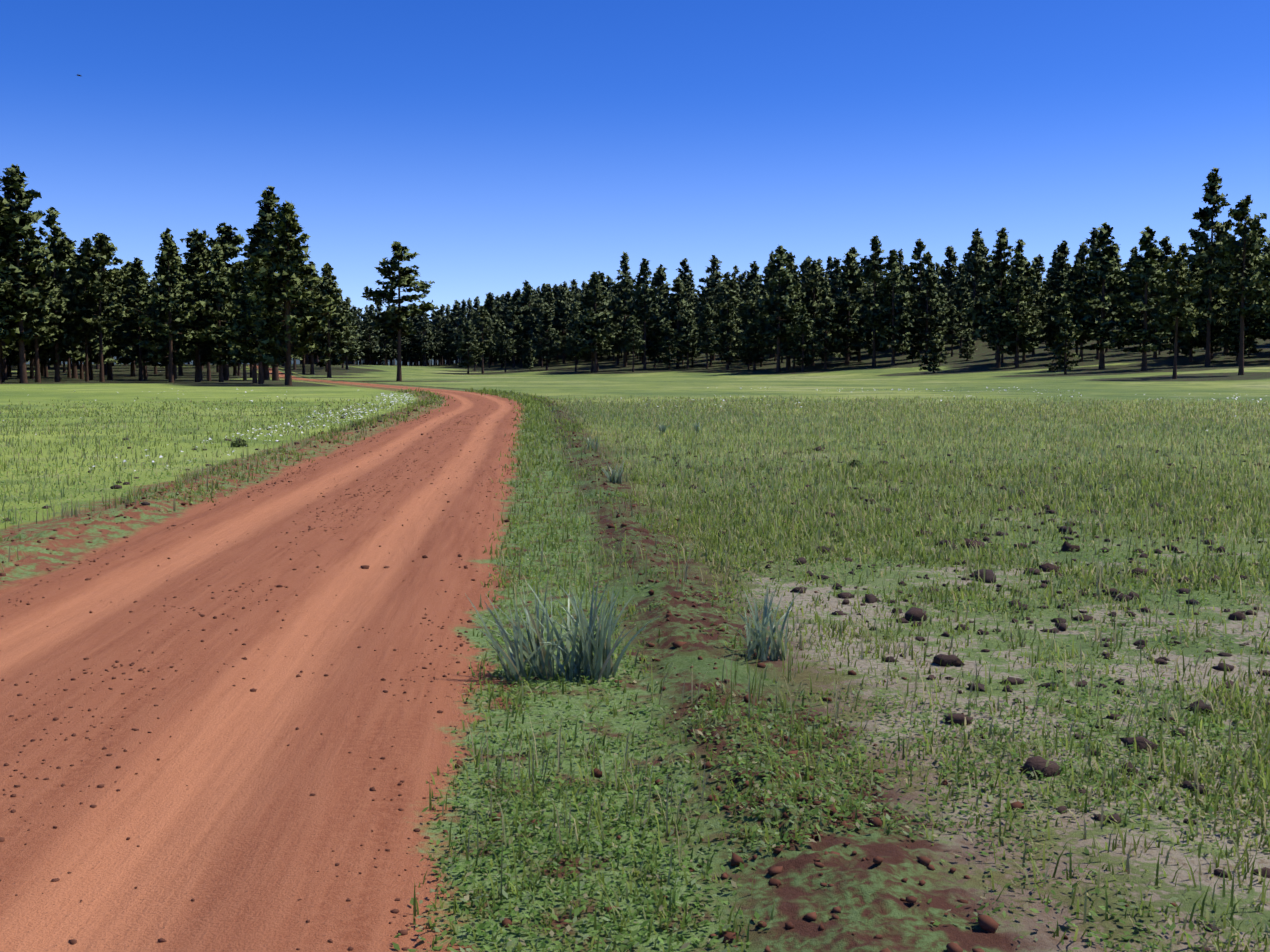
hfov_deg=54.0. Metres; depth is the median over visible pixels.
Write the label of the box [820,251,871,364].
pine tree
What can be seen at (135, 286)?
pine tree
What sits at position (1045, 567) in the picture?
rocks
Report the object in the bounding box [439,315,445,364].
pine tree
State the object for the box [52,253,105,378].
pine tree
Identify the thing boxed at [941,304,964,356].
pine tree
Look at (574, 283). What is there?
pine tree
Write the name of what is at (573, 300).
pine tree
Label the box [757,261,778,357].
pine tree
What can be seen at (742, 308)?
pine tree
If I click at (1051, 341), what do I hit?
pine tree
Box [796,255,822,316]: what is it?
pine tree
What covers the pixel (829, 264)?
pine tree
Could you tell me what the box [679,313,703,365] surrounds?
pine tree
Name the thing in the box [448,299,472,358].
pine tree
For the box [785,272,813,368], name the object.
pine tree
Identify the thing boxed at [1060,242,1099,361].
pine tree
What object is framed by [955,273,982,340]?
pine tree
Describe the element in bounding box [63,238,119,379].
pine tree
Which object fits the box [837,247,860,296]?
pine tree
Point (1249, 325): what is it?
pine tree
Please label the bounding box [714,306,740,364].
pine tree
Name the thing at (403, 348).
pine tree
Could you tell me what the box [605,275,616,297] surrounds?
pine tree
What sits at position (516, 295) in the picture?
pine tree
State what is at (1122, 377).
ground
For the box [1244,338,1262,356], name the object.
pine tree
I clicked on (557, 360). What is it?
pine tree
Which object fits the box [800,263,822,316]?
pine tree
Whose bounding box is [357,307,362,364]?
pine tree
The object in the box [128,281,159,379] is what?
pine tree
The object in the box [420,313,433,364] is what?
pine tree
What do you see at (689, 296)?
pine tree
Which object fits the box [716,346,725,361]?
pine tree
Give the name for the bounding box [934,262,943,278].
pine tree
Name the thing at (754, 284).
pine tree
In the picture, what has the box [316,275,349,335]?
pine tree
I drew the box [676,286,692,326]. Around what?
pine tree
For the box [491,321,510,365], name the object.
pine tree
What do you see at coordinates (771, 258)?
pine tree
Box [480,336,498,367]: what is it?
pine tree
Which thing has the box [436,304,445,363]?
pine tree
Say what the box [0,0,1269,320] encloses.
sky
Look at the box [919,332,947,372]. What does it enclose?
pine tree
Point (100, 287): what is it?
pine tree
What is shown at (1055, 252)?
pine tree
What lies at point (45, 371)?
pine tree
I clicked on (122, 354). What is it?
pine tree
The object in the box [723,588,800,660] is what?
grass tuft
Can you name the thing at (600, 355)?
pine tree
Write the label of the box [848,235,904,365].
pine tree
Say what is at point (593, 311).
pine tree
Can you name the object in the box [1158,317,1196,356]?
pine tree
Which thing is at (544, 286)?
pine tree
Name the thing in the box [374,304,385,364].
pine tree
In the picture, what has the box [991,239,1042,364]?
pine tree
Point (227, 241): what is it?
pine tree
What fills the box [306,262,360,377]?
pine tree
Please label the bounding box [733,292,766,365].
pine tree
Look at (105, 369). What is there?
pine tree
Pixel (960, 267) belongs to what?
pine tree
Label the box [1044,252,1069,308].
pine tree
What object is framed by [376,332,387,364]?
pine tree
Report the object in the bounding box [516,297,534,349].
pine tree
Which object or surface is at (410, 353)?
pine tree
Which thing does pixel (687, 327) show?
pine tree
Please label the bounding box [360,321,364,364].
pine tree
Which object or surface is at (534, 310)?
pine tree
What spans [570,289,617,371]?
pine tree
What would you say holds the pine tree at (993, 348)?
on the ground at (1122, 377)
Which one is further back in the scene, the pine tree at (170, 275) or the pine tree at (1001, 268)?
the pine tree at (1001, 268)
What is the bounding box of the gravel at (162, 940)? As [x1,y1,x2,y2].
[0,412,521,950]
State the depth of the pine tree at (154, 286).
240.20 m
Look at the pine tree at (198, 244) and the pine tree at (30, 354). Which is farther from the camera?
the pine tree at (30, 354)
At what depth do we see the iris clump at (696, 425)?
31.95 m
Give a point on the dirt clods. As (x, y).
(988, 923)
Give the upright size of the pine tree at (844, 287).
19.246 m
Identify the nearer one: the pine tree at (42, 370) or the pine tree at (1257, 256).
the pine tree at (1257, 256)
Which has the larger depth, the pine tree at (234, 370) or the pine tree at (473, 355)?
the pine tree at (473, 355)
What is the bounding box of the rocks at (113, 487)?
[3,402,412,521]
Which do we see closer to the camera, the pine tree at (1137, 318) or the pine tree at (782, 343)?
the pine tree at (1137, 318)
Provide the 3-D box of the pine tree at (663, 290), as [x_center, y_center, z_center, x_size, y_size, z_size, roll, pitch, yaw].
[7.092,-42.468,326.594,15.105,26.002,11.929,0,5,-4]
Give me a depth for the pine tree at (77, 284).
160.04 m
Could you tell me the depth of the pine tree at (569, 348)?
301.86 m
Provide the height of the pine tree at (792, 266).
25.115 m
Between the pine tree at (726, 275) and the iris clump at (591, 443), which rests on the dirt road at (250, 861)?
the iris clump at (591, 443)
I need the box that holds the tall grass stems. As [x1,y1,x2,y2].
[0,412,1269,901]
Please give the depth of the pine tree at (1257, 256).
184.60 m
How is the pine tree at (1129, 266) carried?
on the ground at (1122, 377)
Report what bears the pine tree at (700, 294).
on the ground at (1122, 377)
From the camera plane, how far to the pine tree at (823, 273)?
392.62 m
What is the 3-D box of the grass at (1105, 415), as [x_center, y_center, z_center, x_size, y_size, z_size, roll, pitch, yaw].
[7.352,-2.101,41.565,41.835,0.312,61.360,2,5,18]
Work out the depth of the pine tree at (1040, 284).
274.80 m
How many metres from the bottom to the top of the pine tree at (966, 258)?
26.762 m
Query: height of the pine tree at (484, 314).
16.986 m
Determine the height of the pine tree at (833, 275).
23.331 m
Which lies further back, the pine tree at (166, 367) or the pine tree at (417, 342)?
the pine tree at (417, 342)
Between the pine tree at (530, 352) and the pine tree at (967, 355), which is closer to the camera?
the pine tree at (967, 355)
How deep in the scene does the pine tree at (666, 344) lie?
292.85 m
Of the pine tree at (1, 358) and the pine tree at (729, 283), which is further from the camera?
the pine tree at (729, 283)
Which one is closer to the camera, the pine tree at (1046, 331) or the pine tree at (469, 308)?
the pine tree at (1046, 331)
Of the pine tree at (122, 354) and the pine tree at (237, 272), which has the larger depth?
the pine tree at (122, 354)
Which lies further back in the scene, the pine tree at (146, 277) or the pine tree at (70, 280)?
the pine tree at (146, 277)
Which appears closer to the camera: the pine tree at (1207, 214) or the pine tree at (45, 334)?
the pine tree at (45, 334)
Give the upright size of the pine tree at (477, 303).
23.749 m
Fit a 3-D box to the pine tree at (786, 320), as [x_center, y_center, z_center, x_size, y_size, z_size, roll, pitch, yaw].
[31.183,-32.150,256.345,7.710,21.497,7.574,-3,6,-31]
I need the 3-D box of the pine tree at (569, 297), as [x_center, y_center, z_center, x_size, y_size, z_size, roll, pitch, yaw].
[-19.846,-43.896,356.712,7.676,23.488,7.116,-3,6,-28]
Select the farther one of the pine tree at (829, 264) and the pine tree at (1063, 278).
the pine tree at (829, 264)
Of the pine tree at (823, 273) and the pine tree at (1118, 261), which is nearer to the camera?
the pine tree at (1118, 261)
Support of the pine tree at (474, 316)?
on the ground at (1122, 377)
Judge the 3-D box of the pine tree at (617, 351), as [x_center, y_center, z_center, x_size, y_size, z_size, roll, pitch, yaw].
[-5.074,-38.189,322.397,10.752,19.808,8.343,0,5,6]
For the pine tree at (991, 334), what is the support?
on the ground at (1122, 377)
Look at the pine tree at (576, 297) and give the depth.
343.03 m
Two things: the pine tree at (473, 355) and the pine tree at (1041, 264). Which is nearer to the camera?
the pine tree at (1041, 264)
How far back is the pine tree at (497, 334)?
361.42 m
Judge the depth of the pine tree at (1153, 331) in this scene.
205.78 m
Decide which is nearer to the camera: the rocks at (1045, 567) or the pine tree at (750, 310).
the rocks at (1045, 567)
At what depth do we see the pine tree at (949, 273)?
310.85 m
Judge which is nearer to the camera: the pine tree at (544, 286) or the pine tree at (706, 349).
the pine tree at (706, 349)
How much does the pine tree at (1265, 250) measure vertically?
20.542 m
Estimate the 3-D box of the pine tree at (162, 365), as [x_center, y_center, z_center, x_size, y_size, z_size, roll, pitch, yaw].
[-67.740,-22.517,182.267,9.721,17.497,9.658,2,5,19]
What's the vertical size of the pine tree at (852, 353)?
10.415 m
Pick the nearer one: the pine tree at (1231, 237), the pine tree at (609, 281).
the pine tree at (1231, 237)
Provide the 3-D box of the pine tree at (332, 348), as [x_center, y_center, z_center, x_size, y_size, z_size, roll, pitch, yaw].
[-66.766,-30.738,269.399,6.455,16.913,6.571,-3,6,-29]
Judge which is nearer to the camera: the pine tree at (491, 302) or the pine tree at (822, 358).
the pine tree at (822, 358)
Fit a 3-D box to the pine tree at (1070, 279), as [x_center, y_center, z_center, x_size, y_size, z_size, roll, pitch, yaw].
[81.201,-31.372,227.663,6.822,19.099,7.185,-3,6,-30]
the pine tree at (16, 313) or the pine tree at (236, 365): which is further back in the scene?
the pine tree at (236, 365)
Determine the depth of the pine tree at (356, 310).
468.16 m
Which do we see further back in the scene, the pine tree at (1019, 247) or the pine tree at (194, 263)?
the pine tree at (1019, 247)
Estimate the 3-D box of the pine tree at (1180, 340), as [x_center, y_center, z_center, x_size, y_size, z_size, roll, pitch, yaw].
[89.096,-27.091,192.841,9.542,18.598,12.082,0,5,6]
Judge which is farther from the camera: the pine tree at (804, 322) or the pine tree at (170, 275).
the pine tree at (804, 322)
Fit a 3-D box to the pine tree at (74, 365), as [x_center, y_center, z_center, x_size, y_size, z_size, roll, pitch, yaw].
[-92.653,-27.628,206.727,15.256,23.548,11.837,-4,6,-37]
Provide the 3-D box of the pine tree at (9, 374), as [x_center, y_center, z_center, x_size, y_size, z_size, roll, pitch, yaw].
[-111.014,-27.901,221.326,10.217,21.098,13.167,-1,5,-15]
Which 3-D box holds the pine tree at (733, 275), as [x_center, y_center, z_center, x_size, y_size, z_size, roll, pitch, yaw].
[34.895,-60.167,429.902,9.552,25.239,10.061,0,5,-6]
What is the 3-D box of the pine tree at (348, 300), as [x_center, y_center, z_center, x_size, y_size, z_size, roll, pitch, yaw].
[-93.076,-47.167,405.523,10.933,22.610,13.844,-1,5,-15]
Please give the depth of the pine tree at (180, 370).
233.81 m
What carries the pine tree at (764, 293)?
on the ground at (1122, 377)
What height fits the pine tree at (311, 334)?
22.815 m
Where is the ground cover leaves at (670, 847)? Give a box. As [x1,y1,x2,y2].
[0,455,1269,951]
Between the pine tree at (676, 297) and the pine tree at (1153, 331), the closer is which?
the pine tree at (1153, 331)
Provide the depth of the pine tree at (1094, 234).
346.36 m
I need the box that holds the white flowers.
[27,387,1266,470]
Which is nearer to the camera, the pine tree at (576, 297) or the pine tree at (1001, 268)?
the pine tree at (1001, 268)
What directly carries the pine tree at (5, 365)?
on the ground at (1122, 377)
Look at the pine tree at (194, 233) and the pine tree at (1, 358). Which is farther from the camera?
the pine tree at (194, 233)
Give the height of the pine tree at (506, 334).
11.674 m
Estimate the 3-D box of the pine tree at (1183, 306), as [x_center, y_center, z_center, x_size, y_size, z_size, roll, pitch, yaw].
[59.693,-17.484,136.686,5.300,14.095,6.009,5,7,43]
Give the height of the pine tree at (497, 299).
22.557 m
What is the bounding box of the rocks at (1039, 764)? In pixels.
[790,587,1269,951]
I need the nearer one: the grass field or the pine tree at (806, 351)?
the grass field
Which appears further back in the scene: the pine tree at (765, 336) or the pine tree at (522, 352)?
the pine tree at (522, 352)
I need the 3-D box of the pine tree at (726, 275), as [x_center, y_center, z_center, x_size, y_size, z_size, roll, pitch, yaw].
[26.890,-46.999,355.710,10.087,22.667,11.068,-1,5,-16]
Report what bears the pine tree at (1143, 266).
on the ground at (1122, 377)
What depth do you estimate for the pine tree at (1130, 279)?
248.79 m
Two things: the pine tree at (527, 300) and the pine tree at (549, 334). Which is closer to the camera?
the pine tree at (549, 334)
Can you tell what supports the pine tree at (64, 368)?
on the ground at (1122, 377)
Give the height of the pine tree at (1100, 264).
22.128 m
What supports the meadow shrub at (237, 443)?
on the ground at (1122, 377)
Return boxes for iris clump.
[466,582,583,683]
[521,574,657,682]
[583,436,598,450]
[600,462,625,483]
[658,423,666,433]
[691,421,700,430]
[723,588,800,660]
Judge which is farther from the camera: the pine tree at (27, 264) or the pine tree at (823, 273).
the pine tree at (823, 273)
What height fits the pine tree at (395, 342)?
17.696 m
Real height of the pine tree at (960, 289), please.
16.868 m
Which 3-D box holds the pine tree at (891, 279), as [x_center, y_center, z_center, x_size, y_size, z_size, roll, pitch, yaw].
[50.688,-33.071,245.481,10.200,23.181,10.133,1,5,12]
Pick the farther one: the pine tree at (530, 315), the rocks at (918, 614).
the pine tree at (530, 315)
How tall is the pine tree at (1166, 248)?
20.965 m
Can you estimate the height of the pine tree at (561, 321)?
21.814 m
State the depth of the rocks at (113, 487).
24.66 m
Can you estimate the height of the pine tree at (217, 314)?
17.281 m
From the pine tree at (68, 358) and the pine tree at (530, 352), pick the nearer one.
the pine tree at (68, 358)
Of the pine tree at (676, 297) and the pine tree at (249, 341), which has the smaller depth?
the pine tree at (249, 341)
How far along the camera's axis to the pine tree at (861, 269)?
331.64 m
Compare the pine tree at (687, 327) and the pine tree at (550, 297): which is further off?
the pine tree at (550, 297)
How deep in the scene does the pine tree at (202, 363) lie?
178.66 m
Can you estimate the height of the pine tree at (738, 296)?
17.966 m
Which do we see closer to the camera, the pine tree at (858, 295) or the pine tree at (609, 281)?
the pine tree at (858, 295)
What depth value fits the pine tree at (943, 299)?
289.15 m
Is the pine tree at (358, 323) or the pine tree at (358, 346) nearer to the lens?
the pine tree at (358, 346)
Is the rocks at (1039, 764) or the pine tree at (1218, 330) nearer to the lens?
the rocks at (1039, 764)
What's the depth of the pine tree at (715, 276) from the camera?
315.61 m
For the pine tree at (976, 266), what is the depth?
275.13 m
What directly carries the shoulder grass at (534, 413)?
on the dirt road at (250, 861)
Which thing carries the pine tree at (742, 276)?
on the ground at (1122, 377)
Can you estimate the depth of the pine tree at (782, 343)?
251.32 m
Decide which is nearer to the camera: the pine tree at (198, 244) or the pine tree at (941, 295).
the pine tree at (198, 244)
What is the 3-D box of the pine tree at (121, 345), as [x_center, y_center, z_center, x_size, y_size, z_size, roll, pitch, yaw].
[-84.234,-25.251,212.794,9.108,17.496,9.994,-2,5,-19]
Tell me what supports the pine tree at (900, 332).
on the ground at (1122, 377)
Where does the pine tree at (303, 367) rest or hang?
on the ground at (1122, 377)
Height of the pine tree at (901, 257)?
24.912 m
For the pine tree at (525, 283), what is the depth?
430.73 m
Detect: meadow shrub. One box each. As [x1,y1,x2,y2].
[230,437,248,447]
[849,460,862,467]
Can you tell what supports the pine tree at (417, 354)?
on the ground at (1122, 377)
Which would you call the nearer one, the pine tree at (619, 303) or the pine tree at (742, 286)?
the pine tree at (619, 303)
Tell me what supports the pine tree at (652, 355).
on the ground at (1122, 377)
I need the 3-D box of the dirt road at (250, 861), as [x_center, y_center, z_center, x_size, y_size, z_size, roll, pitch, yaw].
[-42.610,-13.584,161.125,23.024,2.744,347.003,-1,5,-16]
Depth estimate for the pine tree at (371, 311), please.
426.53 m
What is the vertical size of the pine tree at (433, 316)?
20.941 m
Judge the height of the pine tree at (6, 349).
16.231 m
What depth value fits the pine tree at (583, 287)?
451.67 m
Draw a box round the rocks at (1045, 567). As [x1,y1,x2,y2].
[608,435,1268,609]
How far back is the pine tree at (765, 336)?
278.01 m
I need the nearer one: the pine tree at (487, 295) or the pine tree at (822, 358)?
the pine tree at (822, 358)
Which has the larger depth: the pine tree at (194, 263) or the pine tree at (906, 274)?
the pine tree at (906, 274)
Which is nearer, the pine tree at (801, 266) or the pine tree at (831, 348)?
the pine tree at (831, 348)
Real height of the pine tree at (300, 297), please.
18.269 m
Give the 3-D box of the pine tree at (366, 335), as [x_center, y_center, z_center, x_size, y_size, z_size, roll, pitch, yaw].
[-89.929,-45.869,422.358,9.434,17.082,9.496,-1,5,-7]
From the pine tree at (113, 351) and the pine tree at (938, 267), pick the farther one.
the pine tree at (938, 267)
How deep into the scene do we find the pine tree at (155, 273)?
198.95 m
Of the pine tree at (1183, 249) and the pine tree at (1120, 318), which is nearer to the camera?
the pine tree at (1120, 318)
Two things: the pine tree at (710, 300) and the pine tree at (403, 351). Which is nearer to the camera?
the pine tree at (710, 300)
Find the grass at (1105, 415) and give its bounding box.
[538,394,1269,553]
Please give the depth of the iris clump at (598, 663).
6.42 m
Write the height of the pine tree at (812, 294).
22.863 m
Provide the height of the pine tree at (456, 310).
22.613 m
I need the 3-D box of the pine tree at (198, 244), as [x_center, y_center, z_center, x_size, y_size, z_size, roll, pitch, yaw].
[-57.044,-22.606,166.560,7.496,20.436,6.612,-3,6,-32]
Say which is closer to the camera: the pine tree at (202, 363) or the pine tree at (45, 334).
the pine tree at (45, 334)
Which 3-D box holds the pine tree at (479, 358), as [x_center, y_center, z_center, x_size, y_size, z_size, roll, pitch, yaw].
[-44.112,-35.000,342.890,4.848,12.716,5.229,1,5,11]
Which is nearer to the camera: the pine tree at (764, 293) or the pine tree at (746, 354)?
the pine tree at (746, 354)
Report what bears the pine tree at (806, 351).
on the ground at (1122, 377)
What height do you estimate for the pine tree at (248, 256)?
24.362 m
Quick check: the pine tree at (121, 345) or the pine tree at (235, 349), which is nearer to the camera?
the pine tree at (235, 349)
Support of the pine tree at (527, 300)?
on the ground at (1122, 377)
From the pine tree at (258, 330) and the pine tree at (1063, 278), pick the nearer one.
the pine tree at (258, 330)
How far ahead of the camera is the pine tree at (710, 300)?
297.08 m
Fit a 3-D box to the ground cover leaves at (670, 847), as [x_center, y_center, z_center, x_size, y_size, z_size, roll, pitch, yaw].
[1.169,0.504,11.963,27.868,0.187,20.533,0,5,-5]
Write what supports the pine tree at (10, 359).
on the ground at (1122, 377)
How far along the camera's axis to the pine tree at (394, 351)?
441.92 m
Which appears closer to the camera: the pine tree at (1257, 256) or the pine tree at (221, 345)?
the pine tree at (1257, 256)
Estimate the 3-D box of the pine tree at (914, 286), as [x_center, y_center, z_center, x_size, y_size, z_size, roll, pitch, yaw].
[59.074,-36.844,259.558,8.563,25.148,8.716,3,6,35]
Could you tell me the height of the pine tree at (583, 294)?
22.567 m
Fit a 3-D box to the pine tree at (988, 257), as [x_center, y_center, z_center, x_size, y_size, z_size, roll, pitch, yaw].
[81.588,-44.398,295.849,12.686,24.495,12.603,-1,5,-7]
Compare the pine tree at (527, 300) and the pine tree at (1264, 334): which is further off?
the pine tree at (527, 300)
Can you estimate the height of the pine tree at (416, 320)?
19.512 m
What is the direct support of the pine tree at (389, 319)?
on the ground at (1122, 377)
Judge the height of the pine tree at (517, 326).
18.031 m
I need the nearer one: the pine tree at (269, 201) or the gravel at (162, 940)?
the gravel at (162, 940)
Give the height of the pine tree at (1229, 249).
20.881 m
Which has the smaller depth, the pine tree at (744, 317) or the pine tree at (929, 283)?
the pine tree at (929, 283)
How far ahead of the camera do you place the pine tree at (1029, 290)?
220.30 m
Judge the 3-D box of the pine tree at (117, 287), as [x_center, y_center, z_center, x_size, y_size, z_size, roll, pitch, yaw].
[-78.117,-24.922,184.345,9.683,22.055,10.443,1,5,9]
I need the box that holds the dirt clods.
[0,397,1177,951]
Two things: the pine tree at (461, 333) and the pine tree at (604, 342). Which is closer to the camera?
the pine tree at (604, 342)
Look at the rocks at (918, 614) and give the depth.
9.79 m
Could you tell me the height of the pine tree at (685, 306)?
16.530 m
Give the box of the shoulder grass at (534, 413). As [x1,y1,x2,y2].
[0,387,962,951]
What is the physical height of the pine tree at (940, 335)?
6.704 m
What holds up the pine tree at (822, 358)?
on the ground at (1122, 377)
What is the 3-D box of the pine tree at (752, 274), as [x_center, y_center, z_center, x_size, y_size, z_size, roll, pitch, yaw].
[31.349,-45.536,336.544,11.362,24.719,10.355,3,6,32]
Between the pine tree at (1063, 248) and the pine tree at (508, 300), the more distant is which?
the pine tree at (508, 300)
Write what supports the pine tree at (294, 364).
on the ground at (1122, 377)
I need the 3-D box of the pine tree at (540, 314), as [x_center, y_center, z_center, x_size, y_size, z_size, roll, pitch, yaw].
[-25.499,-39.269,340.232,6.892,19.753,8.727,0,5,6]
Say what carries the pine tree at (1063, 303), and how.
on the ground at (1122, 377)
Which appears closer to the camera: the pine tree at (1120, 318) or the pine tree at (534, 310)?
the pine tree at (1120, 318)
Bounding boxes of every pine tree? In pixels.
[0,163,68,382]
[0,182,55,382]
[0,190,18,381]
[2,263,17,379]
[2,338,13,354]
[5,239,58,378]
[6,349,27,377]
[7,231,67,382]
[7,351,34,376]
[24,207,88,381]
[28,258,51,376]
[41,364,43,376]
[47,346,71,372]
[51,237,118,378]
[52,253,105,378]
[56,269,70,377]
[62,263,107,381]
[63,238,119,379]
[66,233,131,381]
[75,335,118,369]
[91,233,137,379]
[97,271,119,374]
[106,257,166,380]
[110,261,142,376]
[116,279,153,377]
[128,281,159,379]
[130,228,216,382]
[136,262,176,378]
[136,271,153,367]
[140,273,194,379]
[142,238,194,378]
[150,253,233,381]
[150,277,157,373]
[166,228,231,380]
[178,365,182,374]
[181,230,233,380]
[187,344,215,379]
[190,244,247,381]
[202,261,241,377]
[205,222,249,379]
[220,261,246,380]
[221,256,292,383]
[227,266,271,382]
[228,259,282,382]
[229,186,309,380]
[229,357,240,375]
[233,366,236,375]
[240,259,252,376]
[241,205,339,375]
[241,217,304,379]
[247,200,335,384]
[291,261,334,373]
[291,313,304,373]
[293,359,295,369]
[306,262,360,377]
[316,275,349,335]
[322,304,337,371]
[337,301,364,369]
[344,296,365,364]
[352,305,361,364]
[354,316,362,364]
[357,304,385,364]
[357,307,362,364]
[358,315,383,364]
[359,316,374,364]
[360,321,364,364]
[361,241,439,380]
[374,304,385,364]
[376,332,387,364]
[378,313,394,364]
[386,303,402,365]
[386,322,408,349]
[392,314,411,350]
[395,322,412,365]
[401,319,419,365]
[407,303,422,365]
[409,314,420,365]
[412,313,434,365]
[417,317,433,365]
[417,317,438,365]
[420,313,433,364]
[429,309,439,364]
[431,310,443,364]
[433,303,455,364]
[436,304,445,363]
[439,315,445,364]
[441,330,449,364]
[443,300,461,364]
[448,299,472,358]
[454,298,474,365]
[454,321,482,373]
[455,328,465,354]
[463,312,486,366]
[466,330,483,370]
[467,296,482,362]
[469,308,495,373]
[478,292,501,364]
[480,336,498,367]
[484,293,500,364]
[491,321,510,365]
[492,328,516,371]
[493,296,503,362]
[493,322,510,367]
[496,291,512,361]
[500,294,504,305]
[503,305,525,367]
[504,288,525,363]
[504,321,512,363]
[514,284,536,344]
[514,334,527,366]
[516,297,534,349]
[517,308,545,365]
[522,280,530,293]
[522,338,536,369]
[524,298,554,365]
[524,305,564,369]
[529,296,549,366]
[535,286,559,331]
[539,283,553,360]
[550,287,573,362]
[550,315,561,362]
[553,281,573,341]
[553,286,560,351]
[562,314,581,371]
[564,302,580,365]
[566,292,584,363]
[568,292,579,360]
[569,279,580,292]
[570,271,620,372]
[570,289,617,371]
[578,281,585,293]
[579,283,588,323]
[593,305,612,370]
[598,271,610,357]
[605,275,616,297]
[605,295,612,358]
[606,251,643,366]
[607,291,623,365]
[610,299,621,359]
[618,258,667,368]
[622,315,645,371]
[632,276,649,360]
[635,301,648,362]
[638,264,676,361]
[643,303,665,367]
[648,270,667,355]
[657,320,679,368]
[661,275,695,367]
[669,258,698,303]
[670,299,695,364]
[671,308,702,368]
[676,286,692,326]
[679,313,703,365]
[684,279,697,313]
[686,272,697,306]
[693,276,721,354]
[694,255,737,360]
[695,297,721,365]
[695,302,719,368]
[709,287,745,369]
[711,278,745,362]
[714,271,739,311]
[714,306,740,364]
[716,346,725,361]
[729,290,739,357]
[731,265,740,284]
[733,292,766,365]
[733,293,747,356]
[734,321,759,369]
[735,271,746,307]
[738,276,761,308]
[738,287,773,369]
[739,261,763,304]
[749,281,759,305]
[751,244,816,371]
[755,289,768,361]
[755,295,774,366]
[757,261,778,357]
[760,267,768,283]
[766,251,778,279]
[771,267,800,370]
[772,252,806,367]
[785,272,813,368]
[786,306,823,371]
[795,334,816,365]
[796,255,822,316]
[797,261,807,286]
[800,260,828,365]
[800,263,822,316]
[810,282,850,368]
[815,259,828,290]
[816,344,829,363]
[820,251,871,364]
[820,256,837,292]
[821,257,847,312]
[829,275,848,337]
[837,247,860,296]
[837,277,877,361]
[837,293,852,359]
[840,328,857,356]
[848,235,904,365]
[857,256,873,306]
[864,284,880,355]
[866,249,917,365]
[890,264,906,353]
[890,264,921,353]
[898,248,904,272]
[899,238,939,353]
[905,319,919,361]
[911,251,949,360]
[916,262,948,334]
[916,268,950,349]
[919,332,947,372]
[929,329,950,362]
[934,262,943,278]
[936,246,959,334]
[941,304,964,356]
[944,273,974,352]
[949,237,998,338]
[955,228,988,296]
[955,263,963,288]
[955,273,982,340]
[956,236,991,345]
[958,227,1033,367]
[958,329,976,359]
[984,300,996,359]
[985,275,1007,362]
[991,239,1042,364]
[993,252,1042,367]
[1019,284,1046,362]
[1026,257,1050,354]
[1028,272,1047,339]
[1036,254,1051,304]
[1040,298,1064,356]
[1041,270,1067,342]
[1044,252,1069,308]
[1044,296,1062,351]
[1046,240,1071,304]
[1046,249,1061,276]
[1046,308,1080,374]
[1047,284,1086,361]
[1051,222,1139,368]
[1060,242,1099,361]
[1061,253,1089,354]
[1078,227,1102,269]
[1084,277,1110,359]
[1094,255,1126,352]
[1095,226,1191,370]
[1112,243,1125,277]
[1120,272,1138,338]
[1123,246,1138,279]
[1130,294,1151,346]
[1133,247,1167,351]
[1139,273,1170,357]
[1151,252,1207,378]
[1157,236,1175,289]
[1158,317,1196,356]
[1165,262,1215,361]
[1167,243,1189,322]
[1175,167,1242,365]
[1177,240,1230,358]
[1192,258,1232,362]
[1205,234,1241,354]
[1208,194,1269,374]
[1213,234,1225,273]
[1213,237,1267,359]
[1218,277,1259,364]
[1244,234,1269,340]
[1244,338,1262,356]
[1257,242,1269,290]
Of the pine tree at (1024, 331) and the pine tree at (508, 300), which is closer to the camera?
the pine tree at (1024, 331)
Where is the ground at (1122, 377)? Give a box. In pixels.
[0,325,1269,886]
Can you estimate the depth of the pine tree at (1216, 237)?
269.91 m
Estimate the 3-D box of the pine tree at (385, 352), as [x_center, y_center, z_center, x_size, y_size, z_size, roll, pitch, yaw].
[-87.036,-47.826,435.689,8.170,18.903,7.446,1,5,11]
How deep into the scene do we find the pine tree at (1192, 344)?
187.71 m
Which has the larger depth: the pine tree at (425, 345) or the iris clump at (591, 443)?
the pine tree at (425, 345)
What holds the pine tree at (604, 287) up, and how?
on the ground at (1122, 377)
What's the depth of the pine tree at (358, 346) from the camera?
293.75 m
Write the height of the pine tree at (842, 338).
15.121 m
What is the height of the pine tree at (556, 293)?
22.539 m
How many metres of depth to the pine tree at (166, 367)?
195.32 m
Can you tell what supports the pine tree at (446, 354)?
on the ground at (1122, 377)
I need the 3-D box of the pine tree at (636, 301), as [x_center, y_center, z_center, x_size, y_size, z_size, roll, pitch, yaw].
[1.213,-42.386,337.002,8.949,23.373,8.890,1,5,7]
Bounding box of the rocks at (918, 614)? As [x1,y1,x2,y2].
[665,444,1269,752]
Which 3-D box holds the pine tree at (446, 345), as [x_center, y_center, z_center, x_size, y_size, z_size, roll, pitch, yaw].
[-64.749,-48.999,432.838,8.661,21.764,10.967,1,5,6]

